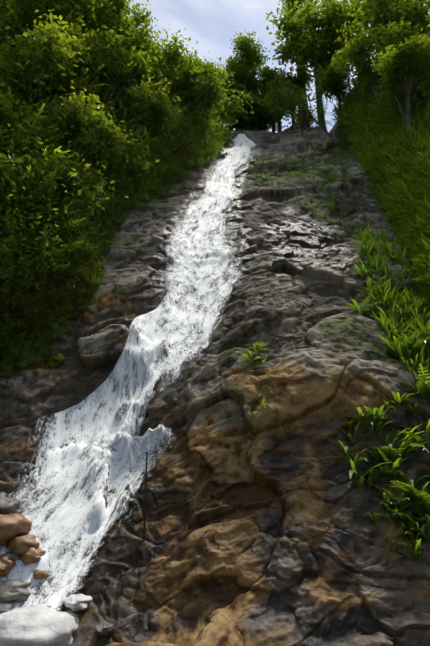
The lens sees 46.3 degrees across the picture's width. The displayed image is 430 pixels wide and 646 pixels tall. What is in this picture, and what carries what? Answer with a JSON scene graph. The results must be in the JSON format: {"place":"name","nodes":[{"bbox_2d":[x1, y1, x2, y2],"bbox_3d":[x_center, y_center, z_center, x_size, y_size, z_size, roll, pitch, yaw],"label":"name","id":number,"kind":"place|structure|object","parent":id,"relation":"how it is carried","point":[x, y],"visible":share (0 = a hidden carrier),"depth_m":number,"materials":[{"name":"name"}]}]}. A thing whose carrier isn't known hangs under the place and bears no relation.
{"place":"outdoors","nodes":[
{"label":"outdoors","id":0,"kind":"place"},
{"bbox_2d":[0,75,429,645],"bbox_3d":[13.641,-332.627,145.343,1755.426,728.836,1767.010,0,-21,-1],"label":"terrain","id":1,"kind":"structure","parent":0,"point":[281,547],"depth_m":5.92,"materials":[{"name":"grey stone"}]},
{"bbox_2d":[0,492,7,496],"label":"boulder","id":2,"kind":"object","parent":1,"relation":"on","point":[4,494],"visible":0.31,"depth_m":6.04,"materials":[{"name":"grey stone"}]},
{"bbox_2d":[0,601,11,611],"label":"boulder","id":3,"kind":"object","parent":1,"relation":"on","point":[5,606],"visible":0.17,"depth_m":5.05,"materials":[{"name":"grey stone"}]},
{"bbox_2d":[0,554,15,576],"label":"boulder","id":4,"kind":"object","parent":1,"relation":"on","point":[7,562],"visible":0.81,"depth_m":5.39,"materials":[{"name":"brown stone"}]},
{"bbox_2d":[3,551,20,560],"bbox_3d":[-2.258,2.600,5.548,0.236,0.146,0.216,16,-26,-35],"label":"boulder","id":5,"kind":"object","parent":4,"relation":"on","point":[16,557],"visible":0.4,"depth_m":5.50,"materials":[{"name":"stone"}]},
{"bbox_2d":[0,513,31,545],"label":"boulder","id":6,"kind":"object","parent":1,"relation":"on","point":[14,525],"visible":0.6,"depth_m":5.63,"materials":[{"name":"brown stone"}]},
{"bbox_2d":[0,496,24,513],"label":"boulder","id":7,"kind":"object","parent":6,"relation":"on","point":[10,506],"visible":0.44,"depth_m":5.86,"materials":[{"name":"grey stone"}]},
{"bbox_2d":[0,579,38,602],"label":"boulder","id":8,"kind":"object","parent":1,"relation":"on","point":[14,590],"visible":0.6,"depth_m":5.15,"materials":[{"name":"grey stone"}]},
{"bbox_2d":[8,534,39,554],"bbox_3d":[-2.151,2.514,5.661,0.355,0.253,0.338,4,-21,-11],"label":"boulder","id":9,"kind":"object","parent":1,"relation":"on","point":[21,544],"visible":0.62,"depth_m":5.55,"materials":[{"name":"brown stone"}]},
{"bbox_2d":[20,547,45,562],"bbox_3d":[-1.981,2.589,5.574,0.364,0.223,0.278,5,-22,-12],"label":"boulder","id":10,"kind":"object","parent":1,"relation":"on","point":[32,555],"visible":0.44,"depth_m":5.47,"materials":[{"name":"brown stone"}]},
{"bbox_2d":[0,94,73,162],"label":"tree","id":11,"kind":"object","parent":1,"relation":"on","point":[2,112],"visible":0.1,"depth_m":9.30,"materials":[{"name":"green plant"}]},
{"bbox_2d":[0,604,78,645],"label":"boulder","id":12,"kind":"object","parent":1,"relation":"on","point":[40,625],"visible":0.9,"depth_m":4.52,"materials":[{"name":"white stone"}]},
{"bbox_2d":[62,594,92,611],"bbox_3d":[-1.360,2.779,4.997,0.315,0.142,0.439,4,-21,-9],"label":"boulder","id":13,"kind":"object","parent":12,"relation":"on","point":[75,602],"visible":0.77,"depth_m":4.88,"materials":[{"name":"white stone"}]},
{"bbox_2d":[0,0,79,67],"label":"tree","id":14,"kind":"object","parent":1,"relation":"on","point":[28,8],"visible":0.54,"depth_m":11.15,"materials":[{"name":"green plant"}]},
{"bbox_2d":[33,569,49,579],"bbox_3d":[-1.865,2.693,5.385,0.257,0.110,0.178,-15,-26,34],"label":"boulder","id":15,"kind":"object","parent":1,"relation":"on","point":[40,574],"visible":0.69,"depth_m":5.32,"materials":[{"name":"brown stone"}]},
{"bbox_2d":[6,153,90,197],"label":"tree","id":16,"kind":"object","parent":1,"relation":"on","point":[65,181],"visible":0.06,"depth_m":9.05,"materials":[{"name":"green plant"}]},
{"bbox_2d":[0,9,98,120],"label":"tree","id":17,"kind":"object","parent":1,"relation":"on","point":[53,46],"visible":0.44,"depth_m":10.06,"materials":[{"name":"green plant"}]},
{"bbox_2d":[19,0,131,38],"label":"tree","id":18,"kind":"object","parent":1,"relation":"on","point":[84,7],"visible":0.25,"depth_m":12.24,"materials":[{"name":"green plant"}]},
{"bbox_2d":[30,80,136,176],"bbox_3d":[-2.647,-3.245,10.115,1.975,2.395,2.101,-13,-24,30],"label":"tree","id":19,"kind":"object","parent":1,"relation":"on","point":[87,114],"visible":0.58,"depth_m":9.91,"materials":[{"name":"green plant"}]},
{"bbox_2d":[0,119,197,355],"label":"shrubs","id":20,"kind":"object","parent":1,"relation":"on","point":[20,309],"visible":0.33,"depth_m":8.26,"materials":[{"name":"green plant"}]},
{"bbox_2d":[93,621,114,635],"bbox_3d":[-1.013,2.809,4.617,0.197,0.106,0.296,-3,-21,8],"label":"boulder","id":21,"kind":"object","parent":1,"relation":"on","point":[103,628],"visible":0.96,"depth_m":4.54,"materials":[{"name":"grey stone"}]},
{"bbox_2d":[52,17,161,123],"bbox_3d":[-2.631,-5.056,11.335,2.794,3.802,2.612,0,-21,-1],"label":"tree","id":22,"kind":"object","parent":1,"relation":"on","point":[138,69],"visible":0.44,"depth_m":11.58,"materials":[{"name":"green plant"}]},
{"bbox_2d":[0,1,231,387],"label":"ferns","id":23,"kind":"object","parent":1,"relation":"on","point":[161,172],"visible":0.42,"depth_m":9.16,"materials":[{"name":"green plant"}]},
{"bbox_2d":[75,0,159,72],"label":"tree","id":24,"kind":"object","parent":1,"relation":"on","point":[117,22],"visible":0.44,"depth_m":12.41,"materials":[{"name":"green plant"}]},
{"bbox_2d":[0,133,257,612],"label":"waterfall","id":25,"kind":"structure","parent":1,"relation":"on","point":[74,516],"depth_m":6.81,"materials":[{"name":"white liquid"}]},
{"bbox_2d":[99,131,159,178],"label":"tree","id":26,"kind":"object","parent":1,"relation":"on","point":[138,164],"visible":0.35,"depth_m":10.90,"materials":[{"name":"green plant"}]},
{"bbox_2d":[111,75,177,145],"bbox_3d":[-1.964,-4.775,11.992,2.118,2.073,2.188,0,-21,-1],"label":"tree","id":27,"kind":"object","parent":1,"relation":"on","point":[146,95],"visible":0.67,"depth_m":11.79,"materials":[{"name":"green plant"}]},
{"bbox_2d":[143,452,147,540],"bbox_3d":[-0.745,1.924,5.382,0.026,1.042,0.239,2,-21,-5],"label":"twig","id":28,"kind":"object","parent":1,"relation":"on","point":[144,524],"visible":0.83,"depth_m":5.38,"materials":[{"name":"brown wood"}]},
{"bbox_2d":[120,17,200,95],"bbox_3d":[-1.609,-5.711,12.982,2.135,3.997,2.313,8,-22,-19],"label":"tree","id":29,"kind":"object","parent":1,"relation":"on","point":[173,53],"visible":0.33,"depth_m":13.00,"materials":[{"name":"green plant"}]},
{"bbox_2d":[0,0,335,377],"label":"trees","id":30,"kind":"object","parent":1,"relation":"on","point":[27,159],"visible":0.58,"depth_m":9.61,"materials":[{"name":"green plant"}]},
{"bbox_2d":[166,61,234,116],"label":"tree","id":31,"kind":"object","parent":1,"relation":"on","point":[216,96],"visible":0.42,"depth_m":13.91,"materials":[{"name":"green plant"}]},
{"bbox_2d":[176,50,234,145],"bbox_3d":[-0.517,-6.495,14.506,1.911,2.836,1.951,-13,-24,30],"label":"tree","id":32,"kind":"object","parent":1,"relation":"on","point":[218,70],"visible":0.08,"depth_m":14.48,"materials":[{"name":"green plant"}]},
{"bbox_2d":[214,89,237,114],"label":"tree","id":33,"kind":"object","parent":1,"relation":"on","point":[231,99],"visible":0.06,"depth_m":18.70,"materials":[{"name":"green plant"}]},
{"bbox_2d":[212,100,250,131],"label":"tree","id":34,"kind":"object","parent":1,"relation":"on","point":[240,124],"visible":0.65,"depth_m":18.54,"materials":[{"name":"green plant"}]},
{"bbox_2d":[219,71,252,126],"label":"tree","id":35,"kind":"object","parent":1,"relation":"on","point":[231,87],"visible":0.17,"depth_m":19.28,"materials":[{"name":"green plant"}]},
{"bbox_2d":[219,55,260,128],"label":"tree","id":36,"kind":"object","parent":1,"relation":"on","point":[235,66],"visible":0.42,"depth_m":19.39,"materials":[{"name":"green plant"}]},
{"bbox_2d":[223,94,271,130],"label":"tree","id":37,"kind":"object","parent":1,"relation":"on","point":[250,120],"visible":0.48,"depth_m":18.45,"materials":[{"name":"green plant"}]},
{"bbox_2d":[226,31,269,130],"bbox_3d":[1.312,-9.106,19.544,1.784,5.188,2.280,0,-21,-1],"label":"tree","id":38,"kind":"object","parent":1,"relation":"on","point":[245,46],"visible":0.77,"depth_m":19.77,"materials":[{"name":"green plant"}]},
{"bbox_2d":[243,62,284,100],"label":"tree","id":39,"kind":"object","parent":1,"relation":"on","point":[267,72],"visible":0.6,"depth_m":19.27,"materials":[{"name":"green plant"}]},
{"bbox_2d":[245,97,284,131],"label":"tree","id":40,"kind":"object","parent":1,"relation":"on","point":[265,125],"visible":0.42,"depth_m":18.83,"materials":[{"name":"green plant"}]},
{"bbox_2d":[242,78,293,131],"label":"tree","id":41,"kind":"object","parent":1,"relation":"on","point":[277,84],"visible":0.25,"depth_m":18.90,"materials":[{"name":"green plant"}]},
{"bbox_2d":[264,83,300,131],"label":"tree","id":42,"kind":"object","parent":1,"relation":"on","point":[279,124],"visible":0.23,"depth_m":18.71,"materials":[{"name":"green plant"}]},
{"bbox_2d":[273,65,313,123],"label":"tree","id":43,"kind":"object","parent":1,"relation":"on","point":[298,79],"visible":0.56,"depth_m":19.20,"materials":[{"name":"green plant"}]},
{"bbox_2d":[277,0,319,126],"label":"tree","id":44,"kind":"object","parent":1,"relation":"on","point":[294,10],"visible":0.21,"depth_m":22.46,"materials":[{"name":"green plant"}]},
{"bbox_2d":[266,0,371,131],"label":"tree","id":45,"kind":"object","parent":1,"relation":"on","point":[312,49],"visible":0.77,"depth_m":18.54,"materials":[{"name":"green plant"}]},
{"bbox_2d":[216,264,429,645],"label":"ferns","id":46,"kind":"object","parent":1,"relation":"on","point":[422,500],"visible":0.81,"depth_m":5.38,"materials":[{"name":"green plant"}]},
{"bbox_2d":[244,28,429,420],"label":"bank grass","id":47,"kind":"structure","parent":1,"relation":"on","point":[394,161],"depth_m":10.15,"materials":[{"name":"green plant"}]},
{"bbox_2d":[309,55,367,125],"bbox_3d":[4.560,-8.064,17.499,2.435,2.392,2.139,-5,-22,13],"label":"tree","id":48,"kind":"object","parent":1,"relation":"on","point":[332,82],"visible":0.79,"depth_m":17.42,"materials":[{"name":"green plant"}]},
{"bbox_2d":[307,0,427,71],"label":"tree","id":49,"kind":"object","parent":1,"relation":"on","point":[346,14],"visible":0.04,"depth_m":19.04,"materials":[{"name":"green plant"}]},
{"bbox_2d":[326,17,426,117],"bbox_3d":[4.784,-6.814,14.147,2.518,3.467,2.824,15,-25,-33],"label":"tree","id":50,"kind":"object","parent":1,"relation":"on","point":[359,58],"visible":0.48,"depth_m":14.31,"materials":[{"name":"green plant"}]},
{"bbox_2d":[336,0,429,53],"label":"tree","id":51,"kind":"object","parent":1,"relation":"on","point":[392,11],"visible":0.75,"depth_m":15.43,"materials":[{"name":"green plant"}]},
{"bbox_2d":[351,12,429,131],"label":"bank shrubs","id":52,"kind":"object","parent":1,"relation":"on","point":[378,106],"visible":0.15,"depth_m":13.13,"materials":[{"name":"green plant"}]},
{"bbox_2d":[370,24,429,141],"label":"tree","id":53,"kind":"object","parent":1,"relation":"on","point":[410,58],"visible":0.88,"depth_m":12.29,"materials":[{"name":"green plant"}]},
{"bbox_2d":[124,0,428,132],"label":"sky","id":54,"kind":"structure","parent":0,"point":[211,23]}
]}

